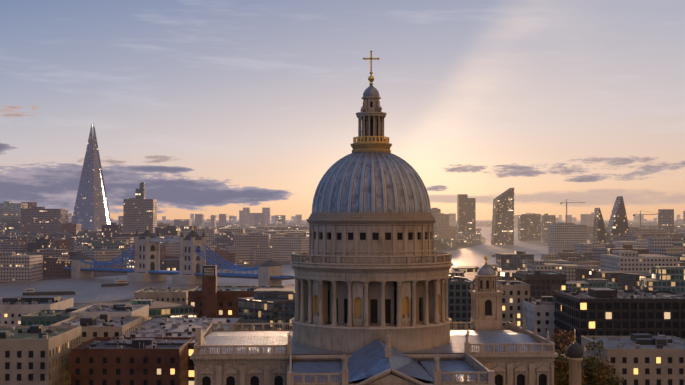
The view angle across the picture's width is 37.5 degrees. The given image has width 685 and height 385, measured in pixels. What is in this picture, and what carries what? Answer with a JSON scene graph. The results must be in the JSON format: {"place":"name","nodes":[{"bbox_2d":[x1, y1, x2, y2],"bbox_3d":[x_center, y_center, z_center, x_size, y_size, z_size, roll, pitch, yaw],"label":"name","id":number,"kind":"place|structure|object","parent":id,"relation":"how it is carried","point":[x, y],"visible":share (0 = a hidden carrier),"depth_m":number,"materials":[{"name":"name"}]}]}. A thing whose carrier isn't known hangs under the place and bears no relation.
{"place":"outdoors","nodes":[
{"label":"outdoors","id":0,"kind":"place"},
{"bbox_2d":[63,236,293,285],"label":"bridge","id":1,"kind":"structure","parent":0,"point":[147,256],"depth_m":987.37,"materials":[{"name":"beige stone"}]},
{"bbox_2d":[72,225,280,266],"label":"bridge tower roofs","id":2,"kind":"structure","parent":1,"relation":"on","point":[193,233],"depth_m":985.96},
{"bbox_2d":[202,265,217,316],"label":"chimney tower","id":3,"kind":"structure","parent":0,"point":[209,292],"depth_m":550.70,"materials":[{"name":"brick"}]},
{"bbox_2d":[0,227,547,302],"bbox_3d":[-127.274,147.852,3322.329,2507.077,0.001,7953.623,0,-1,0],"label":"river","id":4,"kind":"structure","parent":0,"point":[88,290],"depth_m":992.59,"materials":[{"name":"grey liquid"}]},
{"bbox_2d":[22,289,74,294],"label":"barge","id":5,"kind":"object","parent":4,"relation":"on","point":[29,292],"visible":0.98,"depth_m":830.62,"materials":[{"name":"metal"}]},
{"bbox_2d":[101,277,128,286],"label":"river boat","id":6,"kind":"object","parent":4,"relation":"on","point":[117,282],"visible":0.92,"depth_m":941.67,"materials":[{"name":"metal"}]},
{"bbox_2d":[0,220,675,303],"bbox_3d":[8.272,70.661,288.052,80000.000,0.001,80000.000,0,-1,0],"label":"ground","id":7,"kind":"structure","parent":0,"point":[468,245],"depth_m":1379.68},
{"bbox_2d":[0,296,72,325],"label":"office","id":8,"kind":"structure","parent":7,"relation":"on","point":[13,310],"depth_m":524.34,"materials":[{"name":"beige stone"}]},
{"bbox_2d":[0,325,80,384],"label":"office building","id":9,"kind":"structure","parent":7,"relation":"on","point":[35,355],"depth_m":316.69,"materials":[{"name":"beige stone"}]},
{"bbox_2d":[21,307,82,325],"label":"building","id":10,"kind":"structure","parent":7,"relation":"on","point":[45,317],"depth_m":474.38,"materials":[{"name":"teal glass"}]},
{"bbox_2d":[71,124,110,228],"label":"glass skyscraper","id":11,"kind":"structure","parent":7,"relation":"on","point":[91,210],"depth_m":2176.74,"materials":[{"name":"grey glass"}]},
{"bbox_2d":[49,314,142,343],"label":"building","id":12,"kind":"structure","parent":7,"relation":"on","point":[104,325],"depth_m":382.13,"materials":[{"name":"stone"}]},
{"bbox_2d":[70,303,148,322],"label":"office","id":13,"kind":"structure","parent":7,"relation":"on","point":[121,309],"depth_m":486.80,"materials":[{"name":"grey concrete"}]},
{"bbox_2d":[71,337,193,384],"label":"brick building","id":14,"kind":"structure","parent":7,"relation":"on","point":[135,361],"depth_m":328.34,"materials":[{"name":"brown brick"}]},
{"bbox_2d":[134,286,192,304],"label":"office building","id":15,"kind":"structure","parent":7,"relation":"on","point":[174,295],"depth_m":618.13,"materials":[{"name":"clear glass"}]},
{"bbox_2d":[105,314,240,384],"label":"building","id":16,"kind":"structure","parent":7,"relation":"on","point":[180,326],"depth_m":392.68,"materials":[{"name":"concrete"}]},
{"bbox_2d":[188,284,284,316],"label":"building","id":17,"kind":"structure","parent":7,"relation":"on","point":[227,300],"depth_m":558.34,"materials":[{"name":"brown brick"}]},
{"bbox_2d":[0,198,684,307],"bbox_3d":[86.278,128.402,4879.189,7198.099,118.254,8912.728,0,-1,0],"label":"city buildings","id":18,"kind":"structure","parent":7,"relation":"on","point":[139,215],"depth_m":1898.08,"materials":[{"name":"concrete"}]},
{"bbox_2d":[0,182,684,329],"bbox_3d":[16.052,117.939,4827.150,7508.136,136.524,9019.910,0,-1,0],"label":"city","id":19,"kind":"object","parent":7,"relation":"on","point":[267,246],"depth_m":1448.26},
{"bbox_2d":[8,215,684,318],"bbox_3d":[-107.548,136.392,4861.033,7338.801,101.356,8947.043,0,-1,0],"label":"teal building","id":20,"kind":"structure","parent":7,"relation":"on","point":[670,278],"depth_m":663.27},
{"bbox_2d":[190,275,557,384],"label":"cathedral walls","id":21,"kind":"structure","parent":7,"relation":"on","point":[493,367],"depth_m":263.59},
{"bbox_2d":[290,262,452,363],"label":"colonnaded drum","id":22,"kind":"object","parent":21,"relation":"on","point":[347,308],"visible":0.79,"depth_m":271.48,"materials":[{"name":"beige stone"}]},
{"bbox_2d":[306,212,435,263],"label":"upper drum","id":23,"kind":"object","parent":22,"relation":"on","point":[371,234],"visible":0.92,"depth_m":273.92,"materials":[{"name":"beige stone"}]},
{"bbox_2d":[312,152,430,212],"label":"dome","id":24,"kind":"structure","parent":23,"relation":"on","point":[371,182],"depth_m":277.61,"materials":[{"name":"grey metal"}]},
{"bbox_2d":[350,50,391,152],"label":"lantern with cross","id":25,"kind":"object","parent":24,"relation":"on","point":[371,137],"visible":0.98,"depth_m":287.93,"materials":[{"name":"stone"}]},
{"bbox_2d":[291,252,451,265],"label":"balustrade","id":26,"kind":"object","parent":22,"relation":"on","point":[305,258],"visible":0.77,"depth_m":270.46,"materials":[{"name":"beige stone"}]},
{"bbox_2d":[199,255,548,381],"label":"st pauls roofs","id":27,"kind":"structure","parent":21,"relation":"on","point":[369,360],"depth_m":266.32,"materials":[{"name":"grey metal"}]},
{"bbox_2d":[448,275,472,328],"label":"building","id":28,"kind":"structure","parent":7,"relation":"on","point":[459,301],"depth_m":518.78,"materials":[{"name":"grey concrete"}]},
{"bbox_2d":[497,280,529,327],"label":"office building","id":29,"kind":"structure","parent":7,"relation":"on","point":[516,293],"depth_m":478.85,"materials":[{"name":"grey stone"}]},
{"bbox_2d":[522,296,554,342],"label":"office building","id":30,"kind":"structure","parent":7,"relation":"on","point":[540,313],"depth_m":448.97,"materials":[{"name":"grey concrete"}]},
{"bbox_2d":[516,270,565,298],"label":"office building","id":31,"kind":"structure","parent":7,"relation":"on","point":[544,283],"depth_m":618.93,"materials":[{"name":"brick"}]},
{"bbox_2d":[551,328,585,384],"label":"plane tree","id":32,"kind":"object","parent":7,"relation":"on","point":[561,369],"visible":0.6,"depth_m":294.45,"materials":[{"name":"brown plant"}]},
{"bbox_2d":[560,199,585,222],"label":"crane","id":33,"kind":"object","parent":7,"relation":"on","point":[566,202],"visible":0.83,"depth_m":2299.71,"materials":[{"name":"metal"}]},
{"bbox_2d":[567,335,583,384],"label":"turret","id":34,"kind":"object","parent":7,"relation":"on","point":[575,352],"visible":1,"depth_m":280.23,"materials":[{"name":"stone"}]},
{"bbox_2d":[581,337,623,384],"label":"plane tree","id":35,"kind":"object","parent":7,"relation":"on","point":[596,374],"visible":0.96,"depth_m":311.74,"materials":[{"name":"green plant"}]},
{"bbox_2d":[555,288,684,356],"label":"office building","id":36,"kind":"structure","parent":7,"relation":"on","point":[598,312],"depth_m":399.21,"materials":[{"name":"metal"}]},
{"bbox_2d":[581,332,684,384],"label":"office building","id":37,"kind":"structure","parent":7,"relation":"on","point":[641,359],"depth_m":328.77,"materials":[{"name":"beige stone"}]},
{"bbox_2d":[633,210,663,227],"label":"crane","id":38,"kind":"object","parent":7,"relation":"on","point":[640,214],"visible":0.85,"depth_m":1999.05,"materials":[{"name":"metal"}]},
{"bbox_2d":[0,0,684,219],"label":"sky","id":39,"kind":"structure","parent":0,"point":[227,107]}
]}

